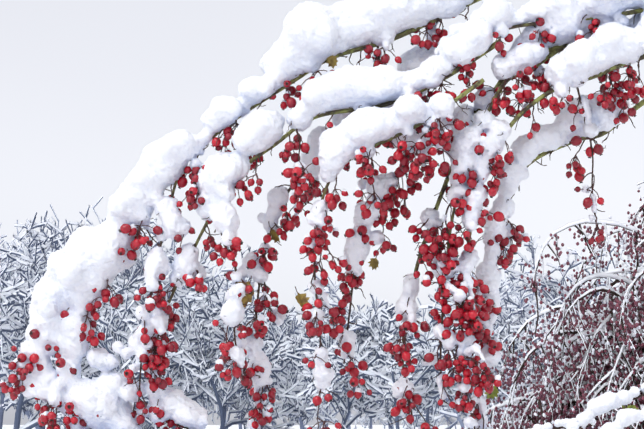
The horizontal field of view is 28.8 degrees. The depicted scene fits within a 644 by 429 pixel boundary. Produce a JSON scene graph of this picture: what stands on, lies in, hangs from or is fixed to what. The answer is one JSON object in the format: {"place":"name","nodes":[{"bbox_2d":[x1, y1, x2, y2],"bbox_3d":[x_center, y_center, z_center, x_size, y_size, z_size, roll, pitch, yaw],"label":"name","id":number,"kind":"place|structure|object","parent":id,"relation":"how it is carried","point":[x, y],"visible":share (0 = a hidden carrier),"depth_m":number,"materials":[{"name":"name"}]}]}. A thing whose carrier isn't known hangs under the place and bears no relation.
{"place":"outdoors","nodes":[
{"label":"outdoors","id":0,"kind":"place"},
{"bbox_2d":[2,425,514,428],"bbox_3d":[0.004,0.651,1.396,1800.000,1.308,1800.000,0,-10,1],"label":"snow ground","id":1,"kind":"structure","parent":0,"point":[292,427],"depth_m":331.98,"materials":[{"name":"white snow"}]},
{"bbox_2d":[5,268,64,428],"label":"snowy tree","id":2,"kind":"object","parent":1,"relation":"on","point":[27,413],"visible":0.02,"depth_m":43.07,"materials":[{"name":"white snow"}]},
{"bbox_2d":[0,204,103,396],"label":"snowy tree","id":3,"kind":"object","parent":1,"relation":"on","point":[6,242],"visible":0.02,"depth_m":57.58,"materials":[{"name":"white snow"}]},
{"bbox_2d":[0,236,115,428],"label":"snowy tree","id":4,"kind":"object","parent":1,"relation":"on","point":[3,399],"visible":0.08,"depth_m":30.59,"materials":[{"name":"white snow"}]},
{"bbox_2d":[0,266,160,428],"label":"snowy tree","id":5,"kind":"object","parent":1,"relation":"on","point":[12,295],"visible":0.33,"depth_m":20.86,"materials":[{"name":"white snow"}]},
{"bbox_2d":[0,212,180,428],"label":"snowy tree","id":6,"kind":"object","parent":1,"relation":"on","point":[33,262],"visible":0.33,"depth_m":25.50,"materials":[{"name":"white snow"}]},
{"bbox_2d":[1,234,213,389],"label":"snowy tree","id":7,"kind":"object","parent":1,"relation":"on","point":[41,260],"depth_m":40.11,"materials":[{"name":"white snow"}]},
{"bbox_2d":[27,205,192,419],"bbox_3d":[-3.793,2.099,21.675,2.783,4.417,3.298,-3,-10,17],"label":"snowy tree","id":8,"kind":"object","parent":1,"relation":"on","point":[116,330],"visible":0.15,"depth_m":21.14,"materials":[{"name":"white snow"}]},
{"bbox_2d":[0,217,219,428],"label":"snowy tree","id":9,"kind":"object","parent":1,"relation":"on","point":[137,267],"visible":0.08,"depth_m":30.91,"materials":[{"name":"white snow"}]},
{"bbox_2d":[0,211,234,428],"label":"snowy tree","id":10,"kind":"object","parent":1,"relation":"on","point":[42,233],"visible":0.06,"depth_m":31.09,"materials":[{"name":"white snow"}]},
{"bbox_2d":[79,196,254,425],"bbox_3d":[-5.435,3.258,40.490,7.998,8.574,6.215,0,-10,1],"label":"snowy tree","id":11,"kind":"object","parent":1,"relation":"on","point":[216,276],"visible":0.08,"depth_m":39.27,"materials":[{"name":"white snow"}]},
{"bbox_2d":[125,281,221,428],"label":"snowy tree","id":12,"kind":"object","parent":1,"relation":"on","point":[179,380],"visible":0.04,"depth_m":31.25,"materials":[{"name":"white snow"}]},
{"bbox_2d":[135,286,262,427],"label":"snowy tree","id":13,"kind":"object","parent":1,"relation":"on","point":[247,321],"depth_m":44.38,"materials":[{"name":"white wood"}]},
{"bbox_2d":[107,273,300,428],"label":"snowy tree","id":14,"kind":"object","parent":1,"relation":"on","point":[208,347],"visible":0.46,"depth_m":24.51,"materials":[{"name":"white snow"}]},
{"bbox_2d":[166,240,256,428],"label":"snowy tree","id":15,"kind":"object","parent":1,"relation":"on","point":[224,288],"visible":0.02,"depth_m":57.20,"materials":[{"name":"white snow"}]},
{"bbox_2d":[182,300,303,428],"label":"snowy tree","id":16,"kind":"object","parent":1,"relation":"on","point":[240,424],"depth_m":38.35,"materials":[{"name":"white snow"}]},
{"bbox_2d":[179,243,313,428],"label":"snowy tree","id":17,"kind":"object","parent":1,"relation":"on","point":[291,399],"visible":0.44,"depth_m":26.63,"materials":[{"name":"white snow"}]},
{"bbox_2d":[196,297,303,428],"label":"snowy tree","id":18,"kind":"object","parent":1,"relation":"on","point":[242,411],"visible":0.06,"depth_m":33.61,"materials":[{"name":"white snow"}]},
{"bbox_2d":[186,292,360,428],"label":"snowy tree","id":19,"kind":"object","parent":1,"relation":"on","point":[289,326],"visible":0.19,"depth_m":31.10,"materials":[{"name":"white snow"}]},
{"bbox_2d":[249,306,331,424],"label":"snowy tree","id":20,"kind":"object","parent":1,"relation":"on","point":[300,406],"depth_m":55.55,"materials":[{"name":"white snow"}]},
{"bbox_2d":[270,275,384,428],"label":"snowy tree","id":21,"kind":"object","parent":1,"relation":"on","point":[327,416],"visible":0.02,"depth_m":42.21,"materials":[{"name":"white snow"}]},
{"bbox_2d":[304,305,363,428],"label":"snowy tree","id":22,"kind":"object","parent":1,"relation":"on","point":[316,427],"visible":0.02,"depth_m":56.70,"materials":[{"name":"white snow"}]},
{"bbox_2d":[285,286,399,419],"bbox_3d":[0.757,4.146,33.794,2.700,4.461,5.408,4,-10,-25],"label":"snowy tree","id":23,"kind":"object","parent":1,"relation":"on","point":[392,313],"visible":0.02,"depth_m":33.44,"materials":[{"name":"white snow"}]},
{"bbox_2d":[53,0,643,428],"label":"branches","id":24,"kind":"object","parent":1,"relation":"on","point":[553,50],"visible":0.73,"depth_m":1.26,"materials":[{"name":"green plant"}]},
{"bbox_2d":[0,17,643,428],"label":"red berries","id":25,"kind":"object","parent":24,"relation":"attached to","point":[160,361],"visible":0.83,"depth_m":1.26,"materials":[{"name":"red plant"}]},
{"bbox_2d":[6,11,643,428],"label":"berry stems","id":26,"kind":"object","parent":24,"relation":"attached to","point":[444,247],"visible":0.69,"depth_m":1.26,"materials":[{"name":"red plant"}]},
{"bbox_2d":[227,55,498,398],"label":"withered leaves","id":27,"kind":"object","parent":24,"relation":"attached to","point":[303,299],"visible":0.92,"depth_m":1.29,"materials":[{"name":"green plant"}]},
{"bbox_2d":[297,304,417,428],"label":"snowy tree","id":28,"kind":"object","parent":1,"relation":"on","point":[373,343],"visible":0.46,"depth_m":22.85,"materials":[{"name":"white snow"}]},
{"bbox_2d":[335,397,393,428],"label":"snowy tree","id":29,"kind":"object","parent":1,"relation":"on","point":[362,420],"visible":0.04,"depth_m":51.26,"materials":[{"name":"white snow"}]},
{"bbox_2d":[305,296,447,428],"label":"snowy tree","id":30,"kind":"object","parent":1,"relation":"on","point":[370,423],"visible":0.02,"depth_m":44.31,"materials":[{"name":"white snow"}]},
{"bbox_2d":[306,293,451,428],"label":"snowy tree","id":31,"kind":"object","parent":1,"relation":"on","point":[376,305],"visible":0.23,"depth_m":32.74,"materials":[{"name":"white snow"}]},
{"bbox_2d":[297,287,496,428],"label":"snowy tree","id":32,"kind":"object","parent":1,"relation":"on","point":[429,393],"visible":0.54,"depth_m":21.15,"materials":[{"name":"white snow"}]},
{"bbox_2d":[366,321,474,422],"bbox_3d":[2.014,3.603,26.274,1.911,2.922,3.333,-5,-11,29],"label":"snowy tree","id":33,"kind":"object","parent":1,"relation":"on","point":[383,363],"visible":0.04,"depth_m":25.87,"materials":[{"name":"white snow"}]},
{"bbox_2d":[383,317,508,428],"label":"snowy tree","id":34,"kind":"object","parent":1,"relation":"on","point":[447,414],"visible":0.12,"depth_m":39.39,"materials":[{"name":"white snow"}]},
{"bbox_2d":[431,321,522,416],"bbox_3d":[3.688,4.092,31.326,2.452,3.685,3.304,4,-10,-22],"label":"snowy tree","id":35,"kind":"object","parent":1,"relation":"on","point":[494,373],"visible":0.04,"depth_m":31.12,"materials":[{"name":"white wood"}]},
{"bbox_2d":[417,262,551,421],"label":"snowy tree","id":36,"kind":"object","parent":1,"relation":"on","point":[514,289],"visible":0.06,"depth_m":55.84,"materials":[{"name":"white snow"}]},
{"bbox_2d":[435,272,536,410],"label":"snowy tree","id":37,"kind":"object","parent":1,"relation":"on","point":[506,281],"visible":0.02,"depth_m":43.72,"materials":[{"name":"white snow"}]},
{"bbox_2d":[467,352,558,428],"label":"snowy tree","id":38,"kind":"object","parent":1,"relation":"on","point":[501,391],"visible":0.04,"depth_m":25.91,"materials":[{"name":"white wood"}]},
{"bbox_2d":[491,291,553,401],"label":"snowy tree","id":39,"kind":"object","parent":1,"relation":"on","point":[521,301],"depth_m":41.87,"materials":[{"name":"white snow"}]},
{"bbox_2d":[481,315,584,391],"bbox_3d":[5.017,3.540,26.241,3.308,3.030,4.323,-5,-11,28],"label":"snowy tree","id":40,"kind":"object","parent":1,"relation":"on","point":[504,333],"visible":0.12,"depth_m":26.51,"materials":[{"name":"white snow"}]},
{"bbox_2d":[498,234,606,330],"bbox_3d":[6.221,3.145,31.049,3.734,5.475,5.428,-6,-11,32],"label":"snowy tree","id":41,"kind":"object","parent":1,"relation":"on","point":[552,284],"visible":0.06,"depth_m":31.04,"materials":[{"name":"white snow"}]},
{"bbox_2d":[465,180,643,428],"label":"snowy shrub branches","id":42,"kind":"object","parent":1,"relation":"on","point":[594,278],"visible":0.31,"depth_m":4.38,"materials":[{"name":"white snow"}]},
{"bbox_2d":[461,186,643,428],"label":"berries","id":43,"kind":"object","parent":42,"relation":"hanging from","point":[616,306],"visible":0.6,"depth_m":4.34,"materials":[{"name":"red plant"}]},
{"bbox_2d":[496,255,643,357],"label":"snowy tree","id":44,"kind":"object","parent":1,"relation":"on","point":[506,316],"visible":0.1,"depth_m":29.42,"materials":[{"name":"white snow"}]},
{"bbox_2d":[552,394,643,428],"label":"branch","id":45,"kind":"object","parent":1,"relation":"on","point":[639,396],"depth_m":2.29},
{"bbox_2d":[530,383,643,428],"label":"snow","id":46,"kind":"structure","parent":45,"relation":"on","point":[604,403],"depth_m":2.26,"materials":[{"name":"white snow"}]},
{"bbox_2d":[585,231,643,283],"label":"snowy tree","id":47,"kind":"object","parent":1,"relation":"on","point":[614,245],"visible":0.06,"depth_m":32.90,"materials":[{"name":"white snow"}]},
{"bbox_2d":[0,0,643,428],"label":"branch snow","id":48,"kind":"structure","parent":0,"point":[84,262],"depth_m":1.26,"materials":[{"name":"white snow"}]},
{"bbox_2d":[0,0,643,424],"label":"sky","id":49,"kind":"structure","parent":0,"point":[86,86],"materials":[{"name":"white"}]}
]}

